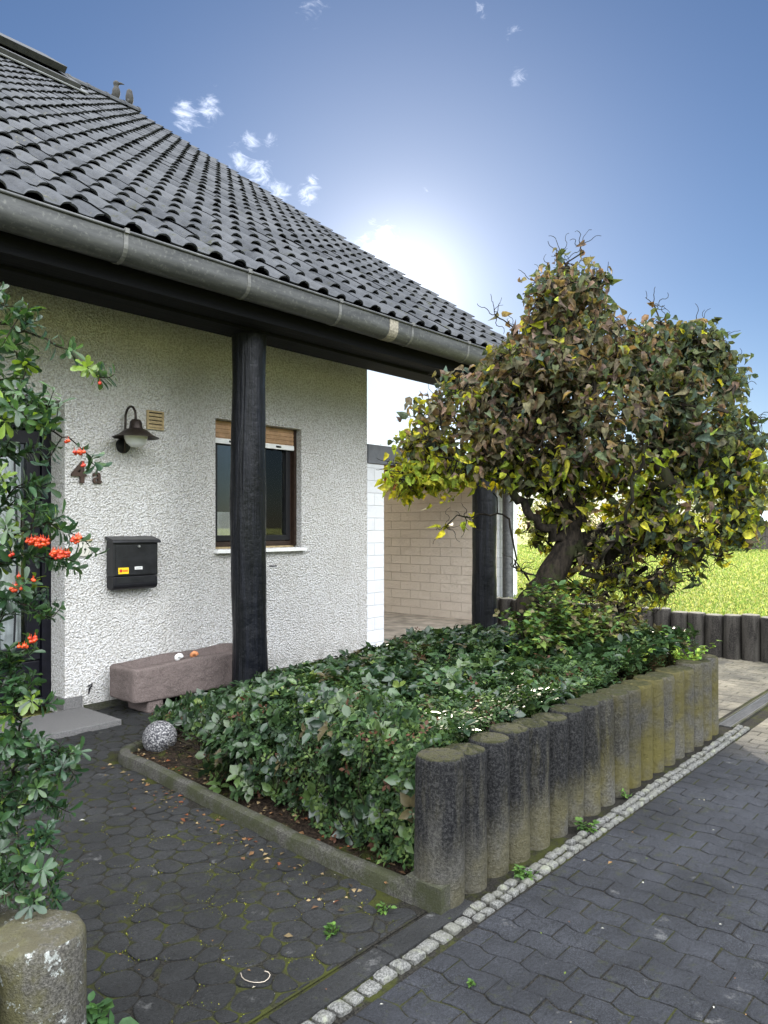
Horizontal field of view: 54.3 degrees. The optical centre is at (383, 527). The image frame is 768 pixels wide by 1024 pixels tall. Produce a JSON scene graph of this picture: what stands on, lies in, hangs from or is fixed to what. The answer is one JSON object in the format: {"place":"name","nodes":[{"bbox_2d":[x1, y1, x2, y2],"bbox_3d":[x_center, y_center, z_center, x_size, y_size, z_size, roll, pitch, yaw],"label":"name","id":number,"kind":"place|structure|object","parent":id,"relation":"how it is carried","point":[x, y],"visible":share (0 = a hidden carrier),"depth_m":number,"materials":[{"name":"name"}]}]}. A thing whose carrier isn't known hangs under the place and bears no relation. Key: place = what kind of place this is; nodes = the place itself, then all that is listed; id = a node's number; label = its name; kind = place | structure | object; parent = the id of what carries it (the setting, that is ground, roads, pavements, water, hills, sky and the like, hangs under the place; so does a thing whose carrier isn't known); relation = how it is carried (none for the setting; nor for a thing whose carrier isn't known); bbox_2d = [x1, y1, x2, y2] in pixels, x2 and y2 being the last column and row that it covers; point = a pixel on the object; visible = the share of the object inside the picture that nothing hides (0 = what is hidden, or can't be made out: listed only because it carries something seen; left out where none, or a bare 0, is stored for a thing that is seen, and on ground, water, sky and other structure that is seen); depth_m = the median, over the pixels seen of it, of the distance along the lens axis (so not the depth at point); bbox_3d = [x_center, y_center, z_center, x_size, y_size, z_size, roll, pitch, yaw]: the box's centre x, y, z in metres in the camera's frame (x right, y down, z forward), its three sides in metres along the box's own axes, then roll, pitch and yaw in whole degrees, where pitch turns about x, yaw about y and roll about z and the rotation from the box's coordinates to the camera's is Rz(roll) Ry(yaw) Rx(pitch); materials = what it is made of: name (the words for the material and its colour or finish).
{"place":"outdoors","nodes":[
{"label":"outdoors","id":0,"kind":"place"},
{"bbox_2d":[0,691,416,1023],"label":"path paving","id":1,"kind":"structure","parent":0,"point":[333,951],"depth_m":2.99,"materials":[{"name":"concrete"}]},
{"bbox_2d":[0,707,120,742],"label":"doorstep","id":2,"kind":"object","parent":1,"relation":"on","point":[66,723],"visible":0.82,"depth_m":5.58,"materials":[{"name":"stone"}]},
{"bbox_2d":[86,990,138,1023],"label":"leafy weed","id":3,"kind":"object","parent":1,"relation":"on","point":[97,1013],"visible":0.8,"depth_m":2.18,"materials":[{"name":"green plant"}]},
{"bbox_2d":[109,643,231,712],"bbox_3d":[-1.710,1.295,6.502,0.429,0.414,1.257,0,0,41],"label":"stone trough","id":4,"kind":"object","parent":1,"relation":"on","point":[146,684],"visible":0.73,"depth_m":6.19,"materials":[{"name":"red stone"}]},
{"bbox_2d":[174,653,183,659],"bbox_3d":[-1.718,1.084,6.250,0.087,0.069,0.064,0,0,11],"label":"seashell","id":5,"kind":"object","parent":4,"relation":"on","point":[178,656],"visible":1,"depth_m":6.23,"materials":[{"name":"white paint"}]},
{"bbox_2d":[190,651,198,656],"bbox_3d":[-1.620,1.084,6.363,0.087,0.069,0.064,0,0,11],"label":"snail shell","id":6,"kind":"object","parent":4,"relation":"in","point":[194,653],"visible":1,"depth_m":6.35},
{"bbox_2d":[16,804,394,1021],"bbox_3d":[-1.499,1.496,2.896,2.447,0.010,2.312,0,0,41],"label":"moss","id":7,"kind":"object","parent":1,"relation":"on","point":[203,908],"visible":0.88,"depth_m":2.95,"materials":[{"name":"green plant"}]},
{"bbox_2d":[240,971,269,982],"bbox_3d":[-0.425,1.488,2.476,0.100,0.003,0.064,0,0,-9],"label":"curved twig","id":8,"kind":"object","parent":1,"relation":"on","point":[257,982],"visible":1,"depth_m":2.46,"materials":[{"name":"wood"}]},
{"bbox_2d":[323,921,339,939],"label":"weed","id":9,"kind":"object","parent":1,"relation":"on","point":[330,928],"visible":1,"depth_m":2.75,"materials":[{"name":"green plant"}]},
{"bbox_2d":[375,901,396,914],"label":"weed","id":10,"kind":"object","parent":1,"relation":"on","point":[383,908],"visible":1,"depth_m":2.91,"materials":[{"name":"green plant"}]},
{"bbox_2d":[0,529,701,718],"bbox_3d":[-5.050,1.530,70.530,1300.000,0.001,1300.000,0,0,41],"label":"ground","id":11,"kind":"structure","parent":0,"point":[35,713],"depth_m":6.15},
{"bbox_2d":[0,891,86,1023],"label":"palisade row","id":12,"kind":"object","parent":11,"relation":"on","point":[43,968],"visible":0.88,"depth_m":1.77,"materials":[{"name":"concrete"}]},
{"bbox_2d":[0,33,507,713],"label":"house","id":13,"kind":"structure","parent":11,"relation":"on","point":[244,335],"depth_m":6.64,"materials":[{"name":"white paint"}]},
{"bbox_2d":[0,401,50,713],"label":"door","id":14,"kind":"structure","parent":13,"relation":"in","point":[42,662],"depth_m":6.03,"materials":[{"name":"black paint"}]},
{"bbox_2d":[79,539,92,556],"bbox_3d":[-2.427,0.168,6.083,0.023,0.140,0.116,0,0,41],"label":"doorbell","id":15,"kind":"object","parent":13,"relation":"attached to","point":[88,550],"visible":0.5,"depth_m":6.08,"materials":[{"name":"beige plastic"}]},
{"bbox_2d":[71,461,101,483],"bbox_3d":[-2.417,-0.447,6.092,0.018,0.181,0.259,0,0,41],"label":"house number","id":16,"kind":"object","parent":13,"relation":"attached to","point":[79,470],"visible":0.91,"depth_m":6.05,"materials":[{"name":"metal"}]},
{"bbox_2d":[111,80,123,97],"bbox_3d":[-5.497,-9.021,15.448,0.223,0.373,0.197,0,0,41],"label":"bird ornament","id":17,"kind":"object","parent":13,"relation":"on","point":[116,90],"visible":0.91,"depth_m":15.40,"materials":[{"name":"grey stone"}]},
{"bbox_2d":[125,89,133,104],"bbox_3d":[-5.325,-8.992,15.700,0.196,0.335,0.222,0,0,41],"label":"bird ornament","id":18,"kind":"object","parent":13,"relation":"on","point":[129,98],"visible":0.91,"depth_m":15.62,"materials":[{"name":"grey stone"}]},
{"bbox_2d":[105,536,160,590],"bbox_3d":[-2.121,0.300,6.342,0.141,0.449,0.443,0,0,41],"label":"mailbox","id":19,"kind":"object","parent":13,"relation":"attached to","point":[132,562],"visible":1,"depth_m":6.28,"materials":[{"name":"black paint"}]},
{"bbox_2d":[116,545,155,575],"bbox_3d":[-2.085,0.275,6.308,0.005,0.250,0.371,0,0,41],"label":"door","id":20,"kind":"structure","parent":19,"relation":"in","point":[131,556],"depth_m":6.31,"materials":[{"name":"black paint"}]},
{"bbox_2d":[112,405,159,453],"bbox_3d":[-2.065,-0.822,6.224,0.388,0.395,0.376,0,0,41],"label":"wall lamp","id":21,"kind":"object","parent":13,"relation":"attached to","point":[135,434],"visible":1,"depth_m":6.18,"materials":[{"name":"black metal"}]},
{"bbox_2d":[146,410,163,430],"bbox_3d":[-2.006,-0.938,6.571,0.020,0.165,0.165,0,0,41],"label":"vent grille","id":22,"kind":"object","parent":13,"relation":"attached to","point":[154,420],"visible":1,"depth_m":6.57,"materials":[{"name":"beige plastic"}]},
{"bbox_2d":[214,420,306,553],"bbox_3d":[-1.292,-0.390,7.550,0.290,1.276,1.150,0,0,41],"label":"window","id":23,"kind":"structure","parent":13,"relation":"in","point":[280,448],"depth_m":7.82,"materials":[{"name":"brown wood"}]},
{"bbox_2d":[118,739,449,914],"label":"garden kerb","id":24,"kind":"structure","parent":11,"relation":"on","point":[411,888],"depth_m":3.43,"materials":[{"name":"concrete"}]},
{"bbox_2d":[256,899,472,1023],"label":"path edging strip","id":25,"kind":"object","parent":11,"relation":"on","point":[308,1004],"visible":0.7,"depth_m":2.53,"materials":[{"name":"concrete"}]},
{"bbox_2d":[367,444,516,648],"bbox_3d":[-1.230,0.278,12.332,6.390,2.485,4.170,0,0,41],"label":"carport","id":26,"kind":"object","parent":11,"relation":"on","point":[418,577],"visible":0.17,"depth_m":12.07,"materials":[{"name":"concrete"}]},
{"bbox_2d":[414,651,718,908],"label":"palisade planter wall","id":27,"kind":"structure","parent":11,"relation":"on","point":[496,800],"depth_m":3.54,"materials":[{"name":"concrete"}]},
{"bbox_2d":[660,631,718,663],"bbox_3d":[2.209,0.889,5.364,0.424,0.264,0.284,0,0,-14],"label":"leafy sprig","id":28,"kind":"object","parent":27,"relation":"on","point":[678,653],"visible":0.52,"depth_m":5.33,"materials":[{"name":"green plant"}]},
{"bbox_2d":[497,597,767,662],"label":"palisade fence","id":29,"kind":"object","parent":11,"relation":"on","point":[742,637],"visible":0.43,"depth_m":8.61,"materials":[{"name":"concrete"}]},
{"bbox_2d":[719,692,767,727],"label":"drain channel","id":30,"kind":"object","parent":11,"relation":"on","point":[742,714],"visible":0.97,"depth_m":6.06,"materials":[{"name":"concrete"}]},
{"bbox_2d":[132,675,632,875],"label":"planting soil","id":31,"kind":"structure","parent":0,"point":[285,817],"depth_m":3.91,"materials":[{"name":"brown soil"}]},
{"bbox_2d":[142,720,176,751],"bbox_3d":[-1.481,1.392,4.949,0.223,0.224,0.223,0,0,41],"label":"stone ball","id":32,"kind":"object","parent":31,"relation":"on","point":[155,736],"visible":0.81,"depth_m":4.87,"materials":[{"name":"grey stone"}]},
{"bbox_2d":[127,682,490,865],"bbox_3d":[-0.618,1.167,4.266,0.856,0.587,2.981,0,0,-44],"label":"shrub stem","id":33,"kind":"object","parent":31,"relation":"on","point":[183,748],"visible":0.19,"depth_m":4.24,"materials":[{"name":"brown plant"}]},
{"bbox_2d":[148,619,701,871],"bbox_3d":[0.235,1.092,5.404,3.034,0.797,3.782,0,0,41],"label":"ground cover","id":34,"kind":"object","parent":31,"relation":"on","point":[406,670],"visible":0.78,"depth_m":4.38,"materials":[{"name":"green plant"}]},
{"bbox_2d":[640,648,655,662],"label":"leafy sprig","id":35,"kind":"object","parent":34,"relation":"on","point":[650,651],"visible":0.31,"depth_m":5.09,"materials":[{"name":"green plant"}]},
{"bbox_2d":[493,573,628,657],"bbox_3d":[1.210,0.719,5.394,0.927,0.768,1.065,0,0,-34],"label":"hazel sucker","id":36,"kind":"object","parent":31,"relation":"on","point":[542,632],"visible":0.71,"depth_m":5.32,"materials":[{"name":"green plant"}]},
{"bbox_2d":[374,230,767,643],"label":"hazel tree","id":37,"kind":"object","parent":31,"relation":"on","point":[519,407],"visible":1,"depth_m":5.51,"materials":[{"name":"green plant"}]},
{"bbox_2d":[554,579,654,658],"bbox_3d":[1.502,0.700,5.602,0.998,0.652,0.962,0,0,41],"label":"hazel sucker","id":38,"kind":"object","parent":37,"relation":"attached to","point":[607,614],"visible":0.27,"depth_m":5.47,"materials":[{"name":"green plant"}]},
{"bbox_2d":[0,0,767,528],"label":"sky","id":39,"kind":"structure","parent":0,"point":[449,142],"materials":[{"name":"blue"}]},
{"bbox_2d":[250,658,767,1023],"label":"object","id":40,"kind":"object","parent":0,"point":[751,722],"depth_m":2.95,"materials":[{"name":"stone"}]},
{"bbox_2d":[1,695,426,1023],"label":"path joint moss","id":41,"kind":"object","parent":40,"relation":"on","point":[383,897],"depth_m":2.98,"materials":[{"name":"green plant"}]},
{"bbox_2d":[301,725,749,1023],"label":"granite sett edging","id":42,"kind":"object","parent":40,"relation":"on","point":[384,975],"visible":0.96,"depth_m":3.10,"materials":[{"name":"grey stone"}]},
{"bbox_2d":[512,864,538,880],"bbox_3d":[0.598,1.473,3.184,0.107,0.058,0.086,0,0,41],"label":"weed","id":43,"kind":"object","parent":42,"relation":"on","point":[520,873],"visible":0.99,"depth_m":3.18,"materials":[{"name":"green plant"}]},
{"bbox_2d":[574,817,599,832],"bbox_3d":[0.985,1.469,3.682,0.149,0.066,0.104,0,0,41],"label":"weed","id":44,"kind":"object","parent":42,"relation":"on","point":[581,827],"visible":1,"depth_m":3.68,"materials":[{"name":"green plant"}]},
{"bbox_2d":[618,788,631,798],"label":"weed","id":45,"kind":"object","parent":40,"relation":"on","point":[623,794],"visible":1,"depth_m":4.14,"materials":[{"name":"green plant"}]},
{"bbox_2d":[342,652,767,1023],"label":"drive paving","id":46,"kind":"structure","parent":0,"point":[700,998],"depth_m":2.79,"materials":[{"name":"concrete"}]},
{"bbox_2d":[76,664,766,1022],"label":"fallen leaves","id":47,"kind":"object","parent":46,"relation":"on","point":[279,863],"visible":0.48,"depth_m":3.67,"materials":[{"name":"brown plant"}]},
{"bbox_2d":[467,978,475,987],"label":"weed","id":48,"kind":"object","parent":46,"relation":"on","point":[470,982],"visible":1,"depth_m":2.45,"materials":[{"name":"green plant"}]},
{"bbox_2d":[500,530,767,616],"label":"lawn","id":49,"kind":"structure","parent":0,"point":[520,542],"depth_m":14.89,"materials":[{"name":"green plant"}]},
{"bbox_2d":[517,496,551,540],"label":"tree","id":50,"kind":"object","parent":49,"relation":"on","point":[523,519],"visible":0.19,"depth_m":61.75,"materials":[{"name":"green plant"}]},
{"bbox_2d":[587,488,633,526],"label":"tree","id":51,"kind":"object","parent":49,"relation":"on","point":[601,520],"visible":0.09,"depth_m":65.43,"materials":[{"name":"green plant"}]},
{"bbox_2d":[681,498,720,523],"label":"tree","id":52,"kind":"object","parent":49,"relation":"on","point":[705,516],"visible":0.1,"depth_m":59.34,"materials":[{"name":"green plant"}]},
{"bbox_2d":[712,534,765,551],"bbox_3d":[15.801,0.608,33.868,2.542,1.670,2.503,0,0,4],"label":"shrub","id":53,"kind":"object","parent":49,"relation":"on","point":[739,549],"visible":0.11,"depth_m":33.32,"materials":[{"name":"green plant"}]},
{"bbox_2d":[738,511,767,549],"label":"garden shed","id":54,"kind":"structure","parent":49,"relation":"on","point":[765,517],"depth_m":36.00,"materials":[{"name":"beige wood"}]},
{"bbox_2d":[751,471,767,510],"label":"tree","id":55,"kind":"object","parent":49,"relation":"on","point":[766,501],"visible":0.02,"depth_m":46.03,"materials":[{"name":"green plant"}]},
{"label":"bed soil","id":56,"kind":"structure","parent":0,"visible":0},
{"bbox_2d":[0,282,116,919],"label":"firethorn shrub","id":57,"kind":"object","parent":56,"relation":"on","point":[39,790],"visible":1,"depth_m":2.06,"materials":[{"name":"green plant"}]}
]}

